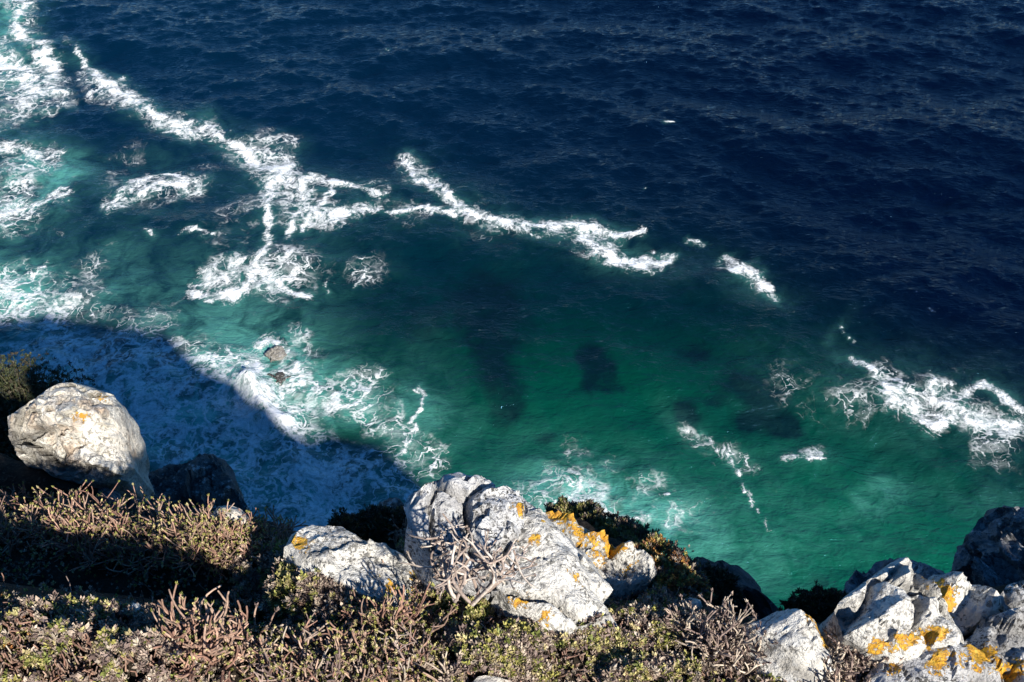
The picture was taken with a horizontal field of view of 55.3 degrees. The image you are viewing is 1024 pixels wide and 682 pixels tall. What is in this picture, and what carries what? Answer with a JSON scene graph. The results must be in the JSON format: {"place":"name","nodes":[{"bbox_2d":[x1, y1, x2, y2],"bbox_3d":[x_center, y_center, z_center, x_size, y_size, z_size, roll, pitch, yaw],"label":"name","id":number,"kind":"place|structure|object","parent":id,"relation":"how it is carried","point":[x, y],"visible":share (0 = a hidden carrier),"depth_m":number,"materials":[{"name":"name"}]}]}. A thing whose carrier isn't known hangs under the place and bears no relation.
{"place":"outdoors","nodes":[
{"label":"outdoors","id":0,"kind":"place"},
{"bbox_2d":[0,453,1011,681],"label":"headland ground","id":1,"kind":"structure","parent":0,"point":[15,472],"depth_m":4.37,"materials":[{"name":"soil"}]},
{"bbox_2d":[0,481,64,555],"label":"twiggy shrub","id":2,"kind":"object","parent":1,"relation":"on","point":[30,522],"visible":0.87,"depth_m":4.65,"materials":[{"name":"brown plant"}]},
{"bbox_2d":[0,349,95,462],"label":"bush","id":3,"kind":"object","parent":1,"relation":"on","point":[17,392],"visible":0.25,"depth_m":10.45,"materials":[{"name":"green plant"}]},
{"bbox_2d":[7,382,154,500],"bbox_3d":[-2.724,0.655,6.190,0.795,1.018,0.762,0,45,0],"label":"boulder","id":4,"kind":"object","parent":1,"relation":"on","point":[77,433],"visible":0.96,"depth_m":5.93,"materials":[{"name":"grey stone"}]},
{"bbox_2d":[0,590,200,681],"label":"cushion plant","id":5,"kind":"object","parent":1,"relation":"on","point":[55,637],"visible":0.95,"depth_m":3.17,"materials":[{"name":"green plant"}]},
{"bbox_2d":[25,479,188,576],"bbox_3d":[-2.159,1.124,5.320,0.613,1.824,1.763,-28,52,-25],"label":"twiggy shrub","id":6,"kind":"object","parent":1,"relation":"on","point":[99,528],"visible":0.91,"depth_m":4.50,"materials":[{"name":"brown plant"}]},
{"bbox_2d":[97,488,127,511],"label":"stone","id":7,"kind":"object","parent":1,"relation":"on","point":[115,494],"visible":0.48,"depth_m":6.01,"materials":[{"name":"grey stone"}]},
{"bbox_2d":[131,603,140,612],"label":"stone","id":8,"kind":"object","parent":1,"relation":"on","point":[136,606],"visible":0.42,"depth_m":3.42,"materials":[{"name":"grey stone"}]},
{"bbox_2d":[127,498,156,520],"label":"stone","id":9,"kind":"object","parent":1,"relation":"on","point":[130,502],"visible":0.32,"depth_m":6.23,"materials":[{"name":"grey stone"}]},
{"bbox_2d":[148,453,253,518],"bbox_3d":[-3.585,2.053,11.220,1.097,1.188,1.431,-23,49,-21],"label":"rock","id":10,"kind":"object","parent":1,"relation":"on","point":[199,478],"visible":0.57,"depth_m":11.04,"materials":[{"name":"grey stone"}]},
{"bbox_2d":[138,581,279,681],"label":"twiggy shrub","id":11,"kind":"object","parent":1,"relation":"on","point":[219,633],"visible":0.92,"depth_m":3.29,"materials":[{"name":"brown plant"}]},
{"bbox_2d":[144,493,278,583],"bbox_3d":[-1.420,0.940,4.482,0.828,0.475,0.437,18,48,17],"label":"twiggy shrub","id":12,"kind":"object","parent":1,"relation":"on","point":[203,530],"visible":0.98,"depth_m":4.36,"materials":[{"name":"brown plant"}]},
{"bbox_2d":[210,505,251,534],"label":"rock","id":13,"kind":"object","parent":1,"relation":"on","point":[234,513],"visible":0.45,"depth_m":4.48,"materials":[{"name":"grey stone"}]},
{"bbox_2d":[226,549,267,598],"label":"leafy shrub","id":14,"kind":"object","parent":1,"relation":"on","point":[248,575],"visible":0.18,"depth_m":4.25,"materials":[{"name":"green plant"}]},
{"bbox_2d":[216,504,308,568],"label":"twiggy shrub","id":15,"kind":"object","parent":1,"relation":"on","point":[278,533],"visible":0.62,"depth_m":4.46,"materials":[{"name":"brown plant"}]},
{"bbox_2d":[198,582,352,659],"bbox_3d":[-0.927,1.067,3.809,0.496,0.738,0.741,-22,49,-21],"label":"leafy shrub","id":16,"kind":"object","parent":1,"relation":"on","point":[254,615],"visible":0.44,"depth_m":3.60,"materials":[{"name":"green plant"}]},
{"bbox_2d":[256,537,379,631],"bbox_3d":[-0.797,1.023,3.935,0.825,0.580,0.404,33,53,28],"label":"leafy bush","id":17,"kind":"object","parent":1,"relation":"on","point":[295,596],"visible":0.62,"depth_m":3.75,"materials":[{"name":"green plant"}]},
{"bbox_2d":[220,611,465,681],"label":"twiggy shrub","id":18,"kind":"object","parent":1,"relation":"on","point":[312,670],"visible":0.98,"depth_m":3.32,"materials":[{"name":"brown plant"}]},
{"bbox_2d":[283,525,425,626],"bbox_3d":[-0.617,1.114,4.012,0.689,0.744,0.403,18,48,17],"label":"rock","id":19,"kind":"object","parent":1,"relation":"on","point":[346,558],"visible":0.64,"depth_m":3.82,"materials":[{"name":"grey stone"}]},
{"bbox_2d":[326,503,406,542],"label":"leafy bush","id":20,"kind":"object","parent":1,"relation":"on","point":[374,522],"visible":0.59,"depth_m":4.89,"materials":[{"name":"green plant"}]},
{"bbox_2d":[347,497,403,515],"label":"rock","id":21,"kind":"object","parent":1,"relation":"on","point":[388,502],"visible":0.04,"depth_m":5.34,"materials":[{"name":"grey stone"}]},
{"bbox_2d":[385,515,406,545],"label":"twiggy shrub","id":22,"kind":"object","parent":1,"relation":"on","point":[400,533],"visible":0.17,"depth_m":4.80,"materials":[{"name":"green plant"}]},
{"bbox_2d":[336,559,458,651],"bbox_3d":[-0.565,1.030,3.899,0.395,0.862,0.878,-23,50,-22],"label":"twiggy shrub","id":23,"kind":"object","parent":1,"relation":"on","point":[374,617],"visible":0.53,"depth_m":3.51,"materials":[{"name":"brown plant"}]},
{"bbox_2d":[396,537,466,614],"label":"leafy bush","id":24,"kind":"object","parent":1,"relation":"on","point":[430,593],"visible":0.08,"depth_m":3.71,"materials":[{"name":"green plant"}]},
{"bbox_2d":[0,539,865,681],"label":"ground cover","id":25,"kind":"object","parent":1,"relation":"on","point":[218,668],"visible":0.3,"depth_m":3.47,"materials":[{"name":"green plant"}]},
{"bbox_2d":[425,594,496,633],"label":"leafy shrub","id":26,"kind":"object","parent":1,"relation":"on","point":[472,613],"visible":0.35,"depth_m":3.54,"materials":[{"name":"green plant"}]},
{"bbox_2d":[400,513,537,606],"bbox_3d":[-0.150,0.751,3.308,0.473,0.342,0.283,0,45,0],"label":"bare shrub","id":27,"kind":"object","parent":1,"relation":"on","point":[448,584],"visible":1,"depth_m":3.30,"materials":[{"name":"grey plant"}]},
{"bbox_2d":[403,472,535,607],"bbox_3d":[-0.207,1.052,4.049,0.646,1.204,0.626,32,53,28],"label":"boulder","id":28,"kind":"object","parent":1,"relation":"on","point":[478,505],"visible":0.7,"depth_m":3.68,"materials":[{"name":"grey stone"}]},
{"bbox_2d":[473,675,511,681],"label":"rock","id":29,"kind":"object","parent":1,"relation":"on","point":[485,678],"visible":1,"depth_m":3.28,"materials":[{"name":"grey stone"}]},
{"bbox_2d":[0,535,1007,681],"bbox_3d":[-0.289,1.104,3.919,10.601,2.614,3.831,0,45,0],"label":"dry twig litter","id":30,"kind":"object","parent":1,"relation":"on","point":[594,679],"visible":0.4,"depth_m":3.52,"materials":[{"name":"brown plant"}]},
{"bbox_2d":[428,606,601,681],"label":"leafy shrub","id":31,"kind":"object","parent":1,"relation":"on","point":[496,645],"visible":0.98,"depth_m":3.36,"materials":[{"name":"green plant"}]},
{"bbox_2d":[490,508,617,637],"bbox_3d":[0.107,1.203,3.983,0.585,1.121,0.644,0,45,0],"label":"rock","id":32,"kind":"object","parent":1,"relation":"on","point":[570,583],"visible":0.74,"depth_m":3.57,"materials":[{"name":"grey stone"}]},
{"bbox_2d":[543,510,656,600],"bbox_3d":[0.280,1.086,4.309,0.659,0.762,0.275,23,49,21],"label":"rock","id":33,"kind":"object","parent":1,"relation":"on","point":[624,569],"visible":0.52,"depth_m":4.06,"materials":[{"name":"grey stone"}]},
{"bbox_2d":[543,494,662,554],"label":"leafy bush","id":34,"kind":"object","parent":1,"relation":"on","point":[626,528],"visible":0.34,"depth_m":4.85,"materials":[{"name":"green plant"}]},
{"bbox_2d":[566,583,698,659],"bbox_3d":[0.498,1.110,3.785,0.447,0.573,0.693,22,49,21],"label":"leafy shrub","id":35,"kind":"object","parent":1,"relation":"on","point":[639,610],"visible":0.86,"depth_m":3.54,"materials":[{"name":"green plant"}]},
{"bbox_2d":[634,532,718,604],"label":"leafy bush","id":36,"kind":"object","parent":1,"relation":"on","point":[676,567],"visible":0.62,"depth_m":4.17,"materials":[{"name":"green plant"}]},
{"bbox_2d":[681,597,702,612],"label":"rock","id":37,"kind":"object","parent":1,"relation":"on","point":[696,602],"visible":0.39,"depth_m":3.71,"materials":[{"name":"grey stone"}]},
{"bbox_2d":[590,649,804,681],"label":"leafy shrub","id":38,"kind":"object","parent":1,"relation":"on","point":[644,666],"visible":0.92,"depth_m":3.39,"materials":[{"name":"green plant"}]},
{"bbox_2d":[663,587,778,674],"bbox_3d":[0.748,1.059,3.494,0.426,0.252,0.317,31,53,27],"label":"twiggy shrub","id":39,"kind":"object","parent":1,"relation":"on","point":[710,634],"visible":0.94,"depth_m":3.46,"materials":[{"name":"brown plant"}]},
{"bbox_2d":[698,560,743,608],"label":"leafy bush","id":40,"kind":"object","parent":1,"relation":"on","point":[723,582],"visible":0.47,"depth_m":4.53,"materials":[{"name":"green plant"}]},
{"bbox_2d":[695,556,778,618],"bbox_3d":[1.233,1.677,5.187,0.508,1.524,0.962,-11,46,-11],"label":"rock","id":41,"kind":"object","parent":1,"relation":"on","point":[764,605],"visible":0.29,"depth_m":4.66,"materials":[{"name":"grey stone"}]},
{"bbox_2d":[735,609,837,681],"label":"rock","id":42,"kind":"object","parent":1,"relation":"on","point":[800,650],"visible":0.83,"depth_m":3.39,"materials":[{"name":"grey stone"}]},
{"bbox_2d":[776,579,846,622],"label":"leafy bush","id":43,"kind":"object","parent":1,"relation":"on","point":[818,604],"visible":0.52,"depth_m":4.27,"materials":[{"name":"green plant"}]},
{"bbox_2d":[814,625,903,681],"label":"twiggy shrub","id":44,"kind":"object","parent":1,"relation":"on","point":[858,669],"visible":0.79,"depth_m":3.37,"materials":[{"name":"brown plant"}]},
{"bbox_2d":[818,557,963,675],"bbox_3d":[1.341,1.344,3.782,0.652,1.185,0.487,-26,51,-24],"label":"boulder","id":45,"kind":"object","parent":1,"relation":"on","point":[895,611],"visible":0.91,"depth_m":3.42,"materials":[{"name":"grey stone"}]},
{"bbox_2d":[842,558,945,593],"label":"rock","id":46,"kind":"object","parent":1,"relation":"on","point":[857,578],"visible":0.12,"depth_m":4.88,"materials":[{"name":"grey stone"}]},
{"bbox_2d":[864,606,1023,681],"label":"boulder","id":47,"kind":"object","parent":1,"relation":"on","point":[991,649],"visible":0.91,"depth_m":3.38,"materials":[{"name":"grey stone"}]},
{"bbox_2d":[928,571,1000,635],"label":"rock","id":48,"kind":"object","parent":1,"relation":"on","point":[970,607],"visible":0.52,"depth_m":3.72,"materials":[{"name":"grey stone"}]},
{"bbox_2d":[950,505,1023,586],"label":"rock","id":49,"kind":"object","parent":1,"relation":"on","point":[990,551],"visible":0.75,"depth_m":7.40,"materials":[{"name":"grey stone"}]},
{"bbox_2d":[999,580,1023,611],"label":"rock","id":50,"kind":"object","parent":1,"relation":"on","point":[1012,596],"visible":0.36,"depth_m":3.89,"materials":[{"name":"grey stone"}]},
{"bbox_2d":[0,0,1023,609],"bbox_3d":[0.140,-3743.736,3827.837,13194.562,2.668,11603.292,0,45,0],"label":"sea water","id":51,"kind":"structure","parent":0,"point":[736,282],"depth_m":93.34,"materials":[{"name":"blue liquid"}]},
{"bbox_2d":[264,345,286,361],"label":"sea rock","id":52,"kind":"object","parent":51,"relation":"in","point":[275,353],"visible":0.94,"depth_m":83.30,"materials":[{"name":"grey stone"}]},
{"bbox_2d":[267,372,290,385],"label":"sea rock","id":53,"kind":"object","parent":51,"relation":"in","point":[279,377],"visible":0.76,"depth_m":81.34,"materials":[{"name":"grey stone"}]}
]}

